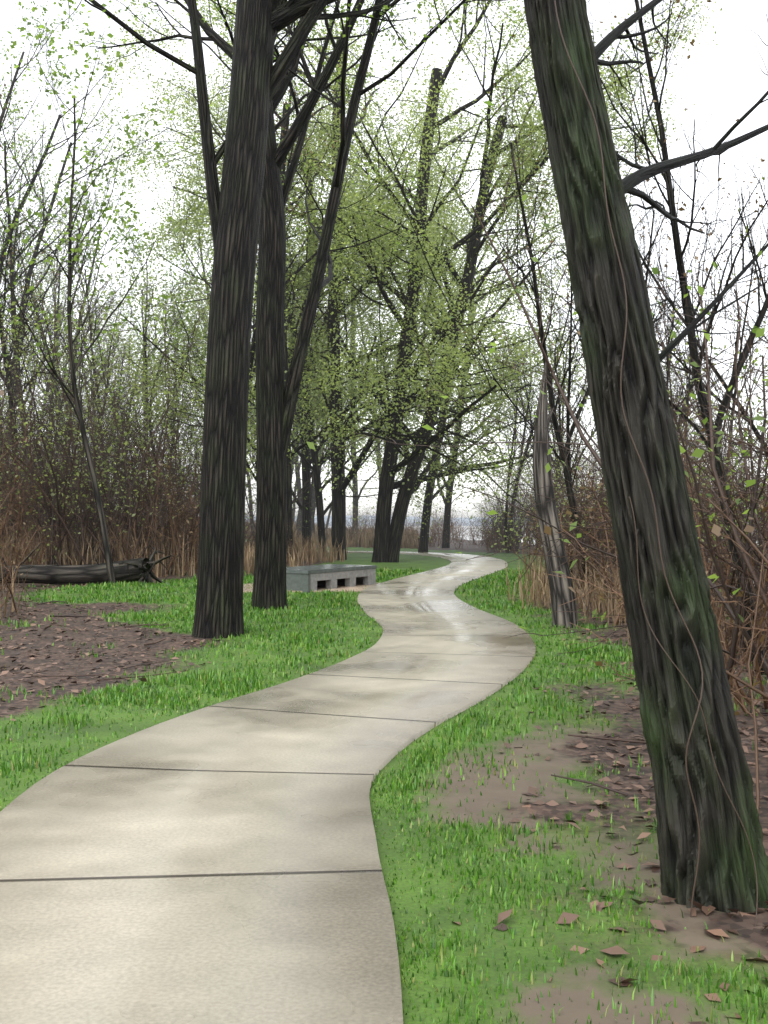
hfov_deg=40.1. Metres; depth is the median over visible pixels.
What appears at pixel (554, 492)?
thicket shrub
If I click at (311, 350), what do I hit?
tree wood
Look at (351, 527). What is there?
thicket shrub
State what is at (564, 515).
thicket shrub
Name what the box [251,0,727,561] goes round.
tree
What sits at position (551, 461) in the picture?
thicket shrub
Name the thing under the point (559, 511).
thicket shrub
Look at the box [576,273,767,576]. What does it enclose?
thicket shrub
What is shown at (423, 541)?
tree
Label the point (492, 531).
thicket shrub
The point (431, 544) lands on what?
thicket shrub
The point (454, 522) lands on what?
thicket shrub
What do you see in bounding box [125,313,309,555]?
thicket shrub
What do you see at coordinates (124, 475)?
thicket shrub
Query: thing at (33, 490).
thicket shrub
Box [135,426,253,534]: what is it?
thicket shrub
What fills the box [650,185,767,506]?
tree wood
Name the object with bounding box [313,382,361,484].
tree wood
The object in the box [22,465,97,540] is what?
thicket shrub
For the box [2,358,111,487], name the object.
thicket shrub
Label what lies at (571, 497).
tree wood
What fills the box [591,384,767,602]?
thicket shrub
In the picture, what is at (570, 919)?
leaf litter
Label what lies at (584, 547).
thicket shrub
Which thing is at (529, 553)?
thicket shrub
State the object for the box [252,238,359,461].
tree wood
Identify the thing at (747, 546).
thicket shrub
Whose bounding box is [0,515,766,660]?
dry grass
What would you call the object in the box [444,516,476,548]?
thicket shrub
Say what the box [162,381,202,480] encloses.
tree wood
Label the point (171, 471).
thicket shrub
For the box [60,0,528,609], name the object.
tree
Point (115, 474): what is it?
thicket shrub
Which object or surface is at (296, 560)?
thicket shrub
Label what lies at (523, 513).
thicket shrub
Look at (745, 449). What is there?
thicket shrub
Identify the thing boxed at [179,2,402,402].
tree wood
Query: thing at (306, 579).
bench
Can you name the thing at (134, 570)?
fallen log
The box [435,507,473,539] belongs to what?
thicket shrub
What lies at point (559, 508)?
thicket shrub
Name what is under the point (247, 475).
tree wood
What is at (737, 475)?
thicket shrub
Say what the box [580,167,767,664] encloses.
thicket shrub
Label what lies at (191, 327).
tree wood
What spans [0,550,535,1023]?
path
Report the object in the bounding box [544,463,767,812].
thicket shrub
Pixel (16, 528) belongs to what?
thicket shrub
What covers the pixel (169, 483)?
thicket shrub
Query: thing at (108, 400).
thicket shrub
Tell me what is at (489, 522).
thicket shrub
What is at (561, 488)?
thicket shrub
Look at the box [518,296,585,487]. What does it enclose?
tree wood
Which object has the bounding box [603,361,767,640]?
thicket shrub
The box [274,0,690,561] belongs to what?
tree
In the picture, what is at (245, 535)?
thicket shrub
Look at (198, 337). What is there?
tree wood
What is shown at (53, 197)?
tree wood
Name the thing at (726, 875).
tree
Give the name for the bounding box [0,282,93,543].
thicket shrub
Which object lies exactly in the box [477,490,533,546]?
thicket shrub
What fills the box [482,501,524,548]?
thicket shrub
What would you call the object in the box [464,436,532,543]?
thicket shrub
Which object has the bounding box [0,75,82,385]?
tree wood
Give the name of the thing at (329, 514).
tree wood
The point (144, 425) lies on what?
thicket shrub
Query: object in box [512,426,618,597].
thicket shrub
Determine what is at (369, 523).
thicket shrub
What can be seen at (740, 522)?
thicket shrub
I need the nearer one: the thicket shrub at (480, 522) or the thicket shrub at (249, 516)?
the thicket shrub at (249, 516)
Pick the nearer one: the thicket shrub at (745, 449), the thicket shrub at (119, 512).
the thicket shrub at (745, 449)
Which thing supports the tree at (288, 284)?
on the ground at (572, 999)
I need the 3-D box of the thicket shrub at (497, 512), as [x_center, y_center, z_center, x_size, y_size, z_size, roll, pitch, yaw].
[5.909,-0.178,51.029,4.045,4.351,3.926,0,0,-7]
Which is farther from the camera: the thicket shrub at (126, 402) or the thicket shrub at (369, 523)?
the thicket shrub at (369, 523)
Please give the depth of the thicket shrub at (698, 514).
15.83 m
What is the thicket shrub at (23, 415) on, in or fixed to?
on the ground at (572, 999)
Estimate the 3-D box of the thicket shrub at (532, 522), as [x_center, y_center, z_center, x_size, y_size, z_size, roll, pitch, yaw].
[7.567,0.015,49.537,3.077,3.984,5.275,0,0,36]
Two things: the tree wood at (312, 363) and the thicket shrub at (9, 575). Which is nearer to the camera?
the thicket shrub at (9, 575)
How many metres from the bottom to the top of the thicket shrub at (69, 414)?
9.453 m
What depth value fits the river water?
705.35 m
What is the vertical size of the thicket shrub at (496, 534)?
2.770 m
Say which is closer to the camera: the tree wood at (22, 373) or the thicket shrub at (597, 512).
the thicket shrub at (597, 512)
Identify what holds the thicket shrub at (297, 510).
on the ground at (572, 999)
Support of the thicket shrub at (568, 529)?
on the ground at (572, 999)
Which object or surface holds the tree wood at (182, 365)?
on the ground at (572, 999)
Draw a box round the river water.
[328,526,764,585]
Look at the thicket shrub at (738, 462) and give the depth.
15.32 m
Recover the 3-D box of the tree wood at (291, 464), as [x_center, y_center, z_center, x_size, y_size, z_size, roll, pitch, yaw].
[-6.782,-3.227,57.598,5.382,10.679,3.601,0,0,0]
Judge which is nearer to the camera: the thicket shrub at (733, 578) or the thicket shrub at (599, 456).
the thicket shrub at (733, 578)
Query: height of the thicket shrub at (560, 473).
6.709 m
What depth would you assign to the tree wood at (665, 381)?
36.85 m
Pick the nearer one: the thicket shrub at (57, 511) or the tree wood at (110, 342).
the thicket shrub at (57, 511)
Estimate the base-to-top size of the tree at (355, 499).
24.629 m
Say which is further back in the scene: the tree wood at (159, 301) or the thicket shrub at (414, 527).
the thicket shrub at (414, 527)
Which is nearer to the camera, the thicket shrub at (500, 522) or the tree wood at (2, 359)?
the thicket shrub at (500, 522)
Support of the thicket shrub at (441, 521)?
on the ground at (572, 999)
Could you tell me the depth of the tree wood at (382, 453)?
78.98 m
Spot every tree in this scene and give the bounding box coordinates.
[0,0,564,563]
[33,0,450,638]
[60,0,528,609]
[75,66,477,547]
[76,0,675,559]
[99,119,474,555]
[192,198,499,534]
[193,72,645,551]
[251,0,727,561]
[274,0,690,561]
[344,117,565,547]
[483,362,578,627]
[521,0,767,912]
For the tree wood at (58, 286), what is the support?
on the ground at (572, 999)
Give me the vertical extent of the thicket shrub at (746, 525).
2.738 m
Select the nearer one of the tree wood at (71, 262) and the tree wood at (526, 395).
the tree wood at (71, 262)
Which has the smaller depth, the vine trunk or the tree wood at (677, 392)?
the vine trunk
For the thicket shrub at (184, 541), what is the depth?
31.04 m
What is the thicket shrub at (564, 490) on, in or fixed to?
on the ground at (572, 999)
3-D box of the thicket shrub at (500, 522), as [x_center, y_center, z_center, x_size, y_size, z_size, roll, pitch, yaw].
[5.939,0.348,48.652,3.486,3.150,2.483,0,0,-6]
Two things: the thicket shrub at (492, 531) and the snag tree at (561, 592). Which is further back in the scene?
the thicket shrub at (492, 531)
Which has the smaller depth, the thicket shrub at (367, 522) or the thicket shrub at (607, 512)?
the thicket shrub at (607, 512)
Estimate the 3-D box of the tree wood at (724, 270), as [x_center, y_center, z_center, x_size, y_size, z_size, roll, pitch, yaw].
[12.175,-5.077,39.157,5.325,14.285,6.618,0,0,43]
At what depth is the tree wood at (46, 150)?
46.13 m
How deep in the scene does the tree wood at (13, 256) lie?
43.38 m
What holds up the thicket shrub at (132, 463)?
on the ground at (572, 999)
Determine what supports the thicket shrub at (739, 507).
on the ground at (572, 999)
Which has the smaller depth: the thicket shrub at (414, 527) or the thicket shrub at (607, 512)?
the thicket shrub at (607, 512)
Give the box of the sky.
[0,0,767,517]
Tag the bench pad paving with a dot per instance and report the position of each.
(339, 588)
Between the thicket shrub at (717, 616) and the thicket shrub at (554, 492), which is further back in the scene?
the thicket shrub at (554, 492)
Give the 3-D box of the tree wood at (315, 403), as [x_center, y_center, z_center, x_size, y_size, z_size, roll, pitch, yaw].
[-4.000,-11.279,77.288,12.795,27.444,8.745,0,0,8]
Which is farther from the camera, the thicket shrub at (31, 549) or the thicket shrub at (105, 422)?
the thicket shrub at (105, 422)
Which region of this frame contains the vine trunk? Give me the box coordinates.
[554,0,757,925]
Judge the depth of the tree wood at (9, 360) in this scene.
35.05 m
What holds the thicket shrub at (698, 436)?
on the ground at (572, 999)
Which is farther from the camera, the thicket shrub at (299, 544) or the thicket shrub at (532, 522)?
the thicket shrub at (532, 522)
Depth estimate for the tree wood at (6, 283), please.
40.20 m
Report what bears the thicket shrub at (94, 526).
on the ground at (572, 999)
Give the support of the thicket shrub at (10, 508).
on the ground at (572, 999)
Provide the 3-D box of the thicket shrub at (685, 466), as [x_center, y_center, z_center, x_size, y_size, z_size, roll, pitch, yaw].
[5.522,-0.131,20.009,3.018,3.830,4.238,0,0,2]
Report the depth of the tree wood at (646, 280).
21.71 m
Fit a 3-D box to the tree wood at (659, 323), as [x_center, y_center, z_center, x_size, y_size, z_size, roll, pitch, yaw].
[5.058,-3.852,23.240,4.306,11.550,5.351,0,0,-19]
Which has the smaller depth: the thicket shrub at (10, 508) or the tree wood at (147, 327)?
the thicket shrub at (10, 508)
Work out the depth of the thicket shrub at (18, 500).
34.10 m
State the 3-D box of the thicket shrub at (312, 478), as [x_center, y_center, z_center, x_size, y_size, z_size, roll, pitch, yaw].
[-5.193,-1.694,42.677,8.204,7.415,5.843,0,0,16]
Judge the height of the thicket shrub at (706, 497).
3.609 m
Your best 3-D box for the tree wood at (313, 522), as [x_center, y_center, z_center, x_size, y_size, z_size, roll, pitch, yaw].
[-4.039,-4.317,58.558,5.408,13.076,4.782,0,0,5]
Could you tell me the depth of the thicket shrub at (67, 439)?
33.38 m
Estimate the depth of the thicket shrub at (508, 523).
46.08 m
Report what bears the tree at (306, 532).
on the ground at (572, 999)
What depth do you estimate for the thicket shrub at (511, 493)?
60.12 m
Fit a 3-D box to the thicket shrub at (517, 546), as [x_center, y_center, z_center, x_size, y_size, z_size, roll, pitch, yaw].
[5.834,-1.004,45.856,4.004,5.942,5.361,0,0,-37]
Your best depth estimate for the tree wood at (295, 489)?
89.31 m
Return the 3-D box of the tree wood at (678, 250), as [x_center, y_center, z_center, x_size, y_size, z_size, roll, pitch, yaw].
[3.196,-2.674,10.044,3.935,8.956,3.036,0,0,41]
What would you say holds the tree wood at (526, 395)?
on the ground at (572, 999)
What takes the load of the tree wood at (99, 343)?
on the ground at (572, 999)
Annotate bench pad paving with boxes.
[243,583,378,591]
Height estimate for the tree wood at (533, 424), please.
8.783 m
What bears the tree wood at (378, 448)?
on the ground at (572, 999)
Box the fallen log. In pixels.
[0,539,171,585]
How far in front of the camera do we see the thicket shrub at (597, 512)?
23.23 m
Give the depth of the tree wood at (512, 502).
47.66 m
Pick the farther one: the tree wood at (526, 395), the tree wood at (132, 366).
the tree wood at (132, 366)
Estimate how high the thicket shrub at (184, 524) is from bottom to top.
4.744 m
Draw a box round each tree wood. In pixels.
[0,0,98,217]
[0,0,212,585]
[0,19,118,490]
[0,37,143,379]
[0,41,145,491]
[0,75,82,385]
[0,80,82,539]
[0,198,27,354]
[0,202,127,463]
[0,215,116,462]
[0,311,27,412]
[0,314,62,440]
[4,152,146,457]
[12,263,133,447]
[28,323,118,450]
[35,215,156,525]
[60,272,150,447]
[77,195,212,541]
[86,291,163,464]
[88,226,192,471]
[97,308,173,455]
[97,354,158,468]
[142,291,210,470]
[148,290,255,470]
[151,284,206,421]
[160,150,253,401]
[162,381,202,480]
[164,255,255,540]
[171,349,203,434]
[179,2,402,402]
[246,334,255,470]
[248,391,301,482]
[250,287,347,434]
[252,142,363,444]
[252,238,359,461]
[255,137,409,536]
[255,181,408,536]
[286,239,345,533]
[291,284,361,476]
[291,330,355,533]
[291,334,358,520]
[311,279,407,481]
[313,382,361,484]
[322,446,351,495]
[323,366,382,531]
[361,397,419,489]
[435,34,714,595]
[465,325,543,550]
[475,76,703,543]
[486,201,596,575]
[488,273,584,549]
[496,383,592,514]
[500,329,584,490]
[506,0,767,674]
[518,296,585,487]
[535,410,599,550]
[538,133,727,565]
[566,300,695,439]
[619,167,767,454]
[649,200,767,436]
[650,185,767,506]
[664,307,722,468]
[668,373,702,437]
[699,163,767,376]
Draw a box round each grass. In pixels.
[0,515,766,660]
[0,567,767,1023]
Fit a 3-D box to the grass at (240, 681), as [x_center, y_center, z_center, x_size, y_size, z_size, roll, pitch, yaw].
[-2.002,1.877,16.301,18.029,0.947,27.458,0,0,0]
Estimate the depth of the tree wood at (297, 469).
73.81 m
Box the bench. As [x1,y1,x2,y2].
[286,564,376,592]
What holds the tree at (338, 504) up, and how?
on the ground at (572, 999)
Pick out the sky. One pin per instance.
(729, 73)
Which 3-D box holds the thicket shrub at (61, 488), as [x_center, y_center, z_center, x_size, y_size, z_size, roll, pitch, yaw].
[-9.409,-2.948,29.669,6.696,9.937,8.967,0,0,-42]
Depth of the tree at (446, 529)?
50.35 m
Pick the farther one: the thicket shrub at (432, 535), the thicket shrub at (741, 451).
the thicket shrub at (432, 535)
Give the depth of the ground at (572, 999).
5.49 m
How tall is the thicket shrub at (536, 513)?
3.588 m
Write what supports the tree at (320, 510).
on the ground at (572, 999)
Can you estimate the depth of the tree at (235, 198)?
13.10 m
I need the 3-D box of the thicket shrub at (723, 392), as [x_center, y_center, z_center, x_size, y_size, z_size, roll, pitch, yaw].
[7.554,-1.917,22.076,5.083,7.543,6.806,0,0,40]
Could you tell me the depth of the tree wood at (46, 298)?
75.88 m
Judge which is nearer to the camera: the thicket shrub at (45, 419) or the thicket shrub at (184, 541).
the thicket shrub at (184, 541)
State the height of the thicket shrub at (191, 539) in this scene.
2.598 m
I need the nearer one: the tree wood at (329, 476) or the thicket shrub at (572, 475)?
the thicket shrub at (572, 475)
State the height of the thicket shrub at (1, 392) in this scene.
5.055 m
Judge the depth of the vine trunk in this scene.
4.01 m
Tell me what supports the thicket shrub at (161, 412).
on the ground at (572, 999)
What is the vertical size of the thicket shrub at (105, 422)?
8.713 m
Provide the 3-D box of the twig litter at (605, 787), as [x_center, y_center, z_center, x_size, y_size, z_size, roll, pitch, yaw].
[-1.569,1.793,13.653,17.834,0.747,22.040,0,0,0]
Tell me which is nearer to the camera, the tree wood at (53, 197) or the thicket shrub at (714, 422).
the thicket shrub at (714, 422)
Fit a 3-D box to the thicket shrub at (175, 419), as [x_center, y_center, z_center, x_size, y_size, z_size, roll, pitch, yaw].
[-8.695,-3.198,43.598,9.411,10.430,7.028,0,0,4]
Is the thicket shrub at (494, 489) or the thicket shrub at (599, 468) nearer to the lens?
the thicket shrub at (599, 468)
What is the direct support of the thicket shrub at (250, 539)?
on the ground at (572, 999)
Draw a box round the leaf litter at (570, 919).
[0,583,767,1023]
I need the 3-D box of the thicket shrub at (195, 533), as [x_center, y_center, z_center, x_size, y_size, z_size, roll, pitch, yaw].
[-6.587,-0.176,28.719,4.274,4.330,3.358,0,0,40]
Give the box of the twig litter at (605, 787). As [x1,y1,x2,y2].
[0,585,767,795]
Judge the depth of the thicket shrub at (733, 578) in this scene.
10.79 m
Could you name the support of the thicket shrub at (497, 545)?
on the ground at (572, 999)
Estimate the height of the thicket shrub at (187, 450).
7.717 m
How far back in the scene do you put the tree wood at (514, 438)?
45.14 m
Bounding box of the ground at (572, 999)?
[0,515,767,1023]
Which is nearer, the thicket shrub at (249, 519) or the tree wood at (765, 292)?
the tree wood at (765, 292)
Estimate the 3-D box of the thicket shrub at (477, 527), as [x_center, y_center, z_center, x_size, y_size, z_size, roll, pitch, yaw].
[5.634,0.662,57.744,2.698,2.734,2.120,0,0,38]
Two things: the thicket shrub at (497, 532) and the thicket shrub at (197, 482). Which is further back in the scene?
the thicket shrub at (497, 532)
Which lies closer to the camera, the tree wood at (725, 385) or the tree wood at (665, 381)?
the tree wood at (725, 385)
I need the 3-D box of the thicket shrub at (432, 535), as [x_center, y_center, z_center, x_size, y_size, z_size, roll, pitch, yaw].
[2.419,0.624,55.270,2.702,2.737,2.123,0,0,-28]
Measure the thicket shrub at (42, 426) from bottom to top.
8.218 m
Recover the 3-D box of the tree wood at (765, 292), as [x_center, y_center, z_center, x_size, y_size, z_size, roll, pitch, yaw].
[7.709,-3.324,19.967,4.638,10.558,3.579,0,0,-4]
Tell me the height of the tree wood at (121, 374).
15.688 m
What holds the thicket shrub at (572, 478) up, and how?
on the ground at (572, 999)
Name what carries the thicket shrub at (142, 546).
on the ground at (572, 999)
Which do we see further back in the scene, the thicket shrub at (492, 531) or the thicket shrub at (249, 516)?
the thicket shrub at (492, 531)
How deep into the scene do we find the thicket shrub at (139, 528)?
30.32 m
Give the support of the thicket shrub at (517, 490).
on the ground at (572, 999)
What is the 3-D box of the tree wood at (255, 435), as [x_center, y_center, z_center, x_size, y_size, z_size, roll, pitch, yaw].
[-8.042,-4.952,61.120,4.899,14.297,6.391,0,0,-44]
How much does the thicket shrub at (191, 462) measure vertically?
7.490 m
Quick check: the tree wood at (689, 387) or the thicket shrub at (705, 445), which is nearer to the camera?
the thicket shrub at (705, 445)
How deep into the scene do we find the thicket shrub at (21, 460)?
30.07 m
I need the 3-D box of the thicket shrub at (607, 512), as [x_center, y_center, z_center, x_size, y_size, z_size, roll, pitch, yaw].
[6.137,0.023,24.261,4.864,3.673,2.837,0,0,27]
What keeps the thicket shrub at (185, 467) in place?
on the ground at (572, 999)
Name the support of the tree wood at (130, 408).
on the ground at (572, 999)
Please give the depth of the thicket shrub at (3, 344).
31.95 m
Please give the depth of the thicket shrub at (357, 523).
63.58 m
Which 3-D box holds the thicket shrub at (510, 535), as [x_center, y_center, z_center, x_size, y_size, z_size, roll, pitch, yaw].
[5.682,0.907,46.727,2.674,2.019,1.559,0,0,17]
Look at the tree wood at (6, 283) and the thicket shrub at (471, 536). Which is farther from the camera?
the thicket shrub at (471, 536)
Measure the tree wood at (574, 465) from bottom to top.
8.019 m
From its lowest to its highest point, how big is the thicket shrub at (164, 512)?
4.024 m
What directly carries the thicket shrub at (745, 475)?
on the ground at (572, 999)
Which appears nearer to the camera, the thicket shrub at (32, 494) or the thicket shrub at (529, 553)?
the thicket shrub at (529, 553)
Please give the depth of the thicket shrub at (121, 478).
35.38 m
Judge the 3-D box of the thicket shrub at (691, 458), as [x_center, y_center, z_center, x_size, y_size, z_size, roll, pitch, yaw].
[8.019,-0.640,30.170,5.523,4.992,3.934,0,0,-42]
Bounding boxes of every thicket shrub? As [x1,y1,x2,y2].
[0,179,209,564]
[0,253,187,564]
[0,261,255,536]
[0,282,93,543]
[0,301,151,564]
[0,306,84,525]
[0,316,63,487]
[0,320,199,562]
[0,321,65,483]
[0,348,113,518]
[0,349,135,564]
[0,389,28,535]
[0,389,95,564]
[0,403,103,551]
[0,458,41,532]
[0,473,69,564]
[0,476,61,611]
[1,291,200,527]
[1,362,170,563]
[1,396,68,483]
[2,352,116,511]
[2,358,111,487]
[2,405,198,555]
[2,416,113,536]
[3,351,132,492]
[3,448,82,534]
[4,345,199,562]
[8,346,202,542]
[8,365,129,541]
[12,263,255,565]
[14,299,203,550]
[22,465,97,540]
[32,358,197,561]
[38,402,193,558]
[46,470,133,562]
[51,414,198,526]
[55,483,118,559]
[62,340,202,517]
[76,422,201,568]
[85,360,256,527]
[86,432,201,576]
[88,308,255,531]
[99,428,201,527]
[103,413,253,575]
[107,461,198,555]
[110,431,199,570]
[111,452,199,552]
[118,412,255,558]
[119,373,306,524]
[120,431,200,521]
[121,520,159,569]
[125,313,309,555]
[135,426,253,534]
[156,506,199,565]
[172,510,199,569]
[186,382,370,530]
[191,489,255,539]
[198,486,255,539]
[244,506,255,551]
[244,521,255,560]
[245,504,300,538]
[247,470,316,534]
[286,517,320,565]
[293,519,316,559]
[307,94,767,679]
[346,505,371,540]
[346,510,371,540]
[354,506,375,532]
[357,507,391,539]
[403,511,430,535]
[406,504,451,546]
[408,504,455,546]
[429,507,469,544]
[430,503,475,539]
[430,507,465,536]
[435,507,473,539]
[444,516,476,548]
[461,468,529,548]
[462,521,481,544]
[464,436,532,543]
[465,427,558,552]
[466,505,493,544]
[467,500,500,542]
[469,506,518,547]
[470,500,518,548]
[473,497,503,544]
[475,518,503,551]
[477,488,535,546]
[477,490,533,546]
[478,485,536,552]
[479,372,686,591]
[479,501,517,548]
[482,426,575,548]
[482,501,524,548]
[483,481,534,546]
[483,510,534,552]
[487,455,561,543]
[492,396,611,582]
[502,410,607,550]
[503,371,609,545]
[506,446,683,573]
[510,408,599,525]
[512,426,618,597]
[512,483,593,580]
[517,447,601,541]
[518,488,557,550]
[520,475,567,534]
[522,457,618,598]
[523,469,580,553]
[526,376,767,625]
[527,428,606,553]
[528,468,612,561]
[530,413,610,560]
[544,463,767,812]
[557,476,619,612]
[558,393,697,519]
[565,445,742,559]
[566,412,766,579]
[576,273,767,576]
[576,356,756,503]
[577,454,714,561]
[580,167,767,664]
[580,414,745,505]
[580,448,767,714]
[582,427,767,645]
[582,431,736,515]
[585,405,716,545]
[585,441,760,603]
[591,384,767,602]
[593,322,766,501]
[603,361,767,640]
[603,433,765,599]
[610,480,767,662]
[663,354,766,539]
[665,245,767,525]
[667,370,727,493]
[670,371,755,497]
[676,412,767,521]
[679,411,766,548]
[687,418,767,598]
[693,405,767,580]
[697,423,767,529]
[700,461,767,664]
[701,442,767,633]
[705,372,767,558]
[705,468,767,489]
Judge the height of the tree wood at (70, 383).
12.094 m
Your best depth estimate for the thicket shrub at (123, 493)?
34.13 m
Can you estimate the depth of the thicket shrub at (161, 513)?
34.32 m
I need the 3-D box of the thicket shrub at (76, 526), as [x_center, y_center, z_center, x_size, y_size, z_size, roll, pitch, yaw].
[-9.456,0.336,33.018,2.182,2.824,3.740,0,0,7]
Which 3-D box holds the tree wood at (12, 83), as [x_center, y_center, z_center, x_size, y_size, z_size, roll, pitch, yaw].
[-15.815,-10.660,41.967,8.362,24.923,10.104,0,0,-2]
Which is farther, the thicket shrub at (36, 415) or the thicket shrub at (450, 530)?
the thicket shrub at (450, 530)
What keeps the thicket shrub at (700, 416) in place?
on the ground at (572, 999)
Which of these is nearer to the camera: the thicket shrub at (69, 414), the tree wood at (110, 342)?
the thicket shrub at (69, 414)
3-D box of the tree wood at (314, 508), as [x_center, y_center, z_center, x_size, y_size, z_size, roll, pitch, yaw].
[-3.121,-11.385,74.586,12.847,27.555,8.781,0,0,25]
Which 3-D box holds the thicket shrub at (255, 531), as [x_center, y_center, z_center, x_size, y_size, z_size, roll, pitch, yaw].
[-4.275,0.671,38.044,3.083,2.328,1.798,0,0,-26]
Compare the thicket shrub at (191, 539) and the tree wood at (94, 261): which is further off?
the tree wood at (94, 261)
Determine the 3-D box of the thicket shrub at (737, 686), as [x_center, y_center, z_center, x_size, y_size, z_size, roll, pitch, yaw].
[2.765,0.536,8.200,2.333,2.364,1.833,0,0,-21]
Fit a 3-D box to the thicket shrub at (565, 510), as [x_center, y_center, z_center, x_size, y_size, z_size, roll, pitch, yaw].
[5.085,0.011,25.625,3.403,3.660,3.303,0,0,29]
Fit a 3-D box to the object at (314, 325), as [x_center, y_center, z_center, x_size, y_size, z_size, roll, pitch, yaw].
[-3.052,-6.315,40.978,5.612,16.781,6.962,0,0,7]
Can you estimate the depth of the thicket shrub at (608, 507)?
17.88 m
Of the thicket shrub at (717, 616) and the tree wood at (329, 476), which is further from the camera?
the tree wood at (329, 476)
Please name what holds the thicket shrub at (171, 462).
on the ground at (572, 999)
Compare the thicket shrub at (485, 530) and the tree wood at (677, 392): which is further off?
the thicket shrub at (485, 530)
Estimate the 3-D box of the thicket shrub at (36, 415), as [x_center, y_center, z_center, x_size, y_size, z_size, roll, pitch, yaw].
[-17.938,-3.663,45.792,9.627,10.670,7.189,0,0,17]
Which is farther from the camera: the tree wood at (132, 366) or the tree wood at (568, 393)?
the tree wood at (132, 366)
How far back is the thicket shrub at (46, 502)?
28.33 m
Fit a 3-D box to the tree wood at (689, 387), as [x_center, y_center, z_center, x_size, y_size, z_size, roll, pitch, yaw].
[10.615,-2.470,37.309,3.623,9.718,4.503,0,0,-29]
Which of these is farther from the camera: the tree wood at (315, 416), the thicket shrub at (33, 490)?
the tree wood at (315, 416)
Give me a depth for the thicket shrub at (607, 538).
14.96 m
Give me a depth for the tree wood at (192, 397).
75.81 m
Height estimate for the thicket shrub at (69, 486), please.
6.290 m
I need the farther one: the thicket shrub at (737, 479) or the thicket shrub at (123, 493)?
the thicket shrub at (123, 493)
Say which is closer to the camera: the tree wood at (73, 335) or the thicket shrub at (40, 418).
the thicket shrub at (40, 418)
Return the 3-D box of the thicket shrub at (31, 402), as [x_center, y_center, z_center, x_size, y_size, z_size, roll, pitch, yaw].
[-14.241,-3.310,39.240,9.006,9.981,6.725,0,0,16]
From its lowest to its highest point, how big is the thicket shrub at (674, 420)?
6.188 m

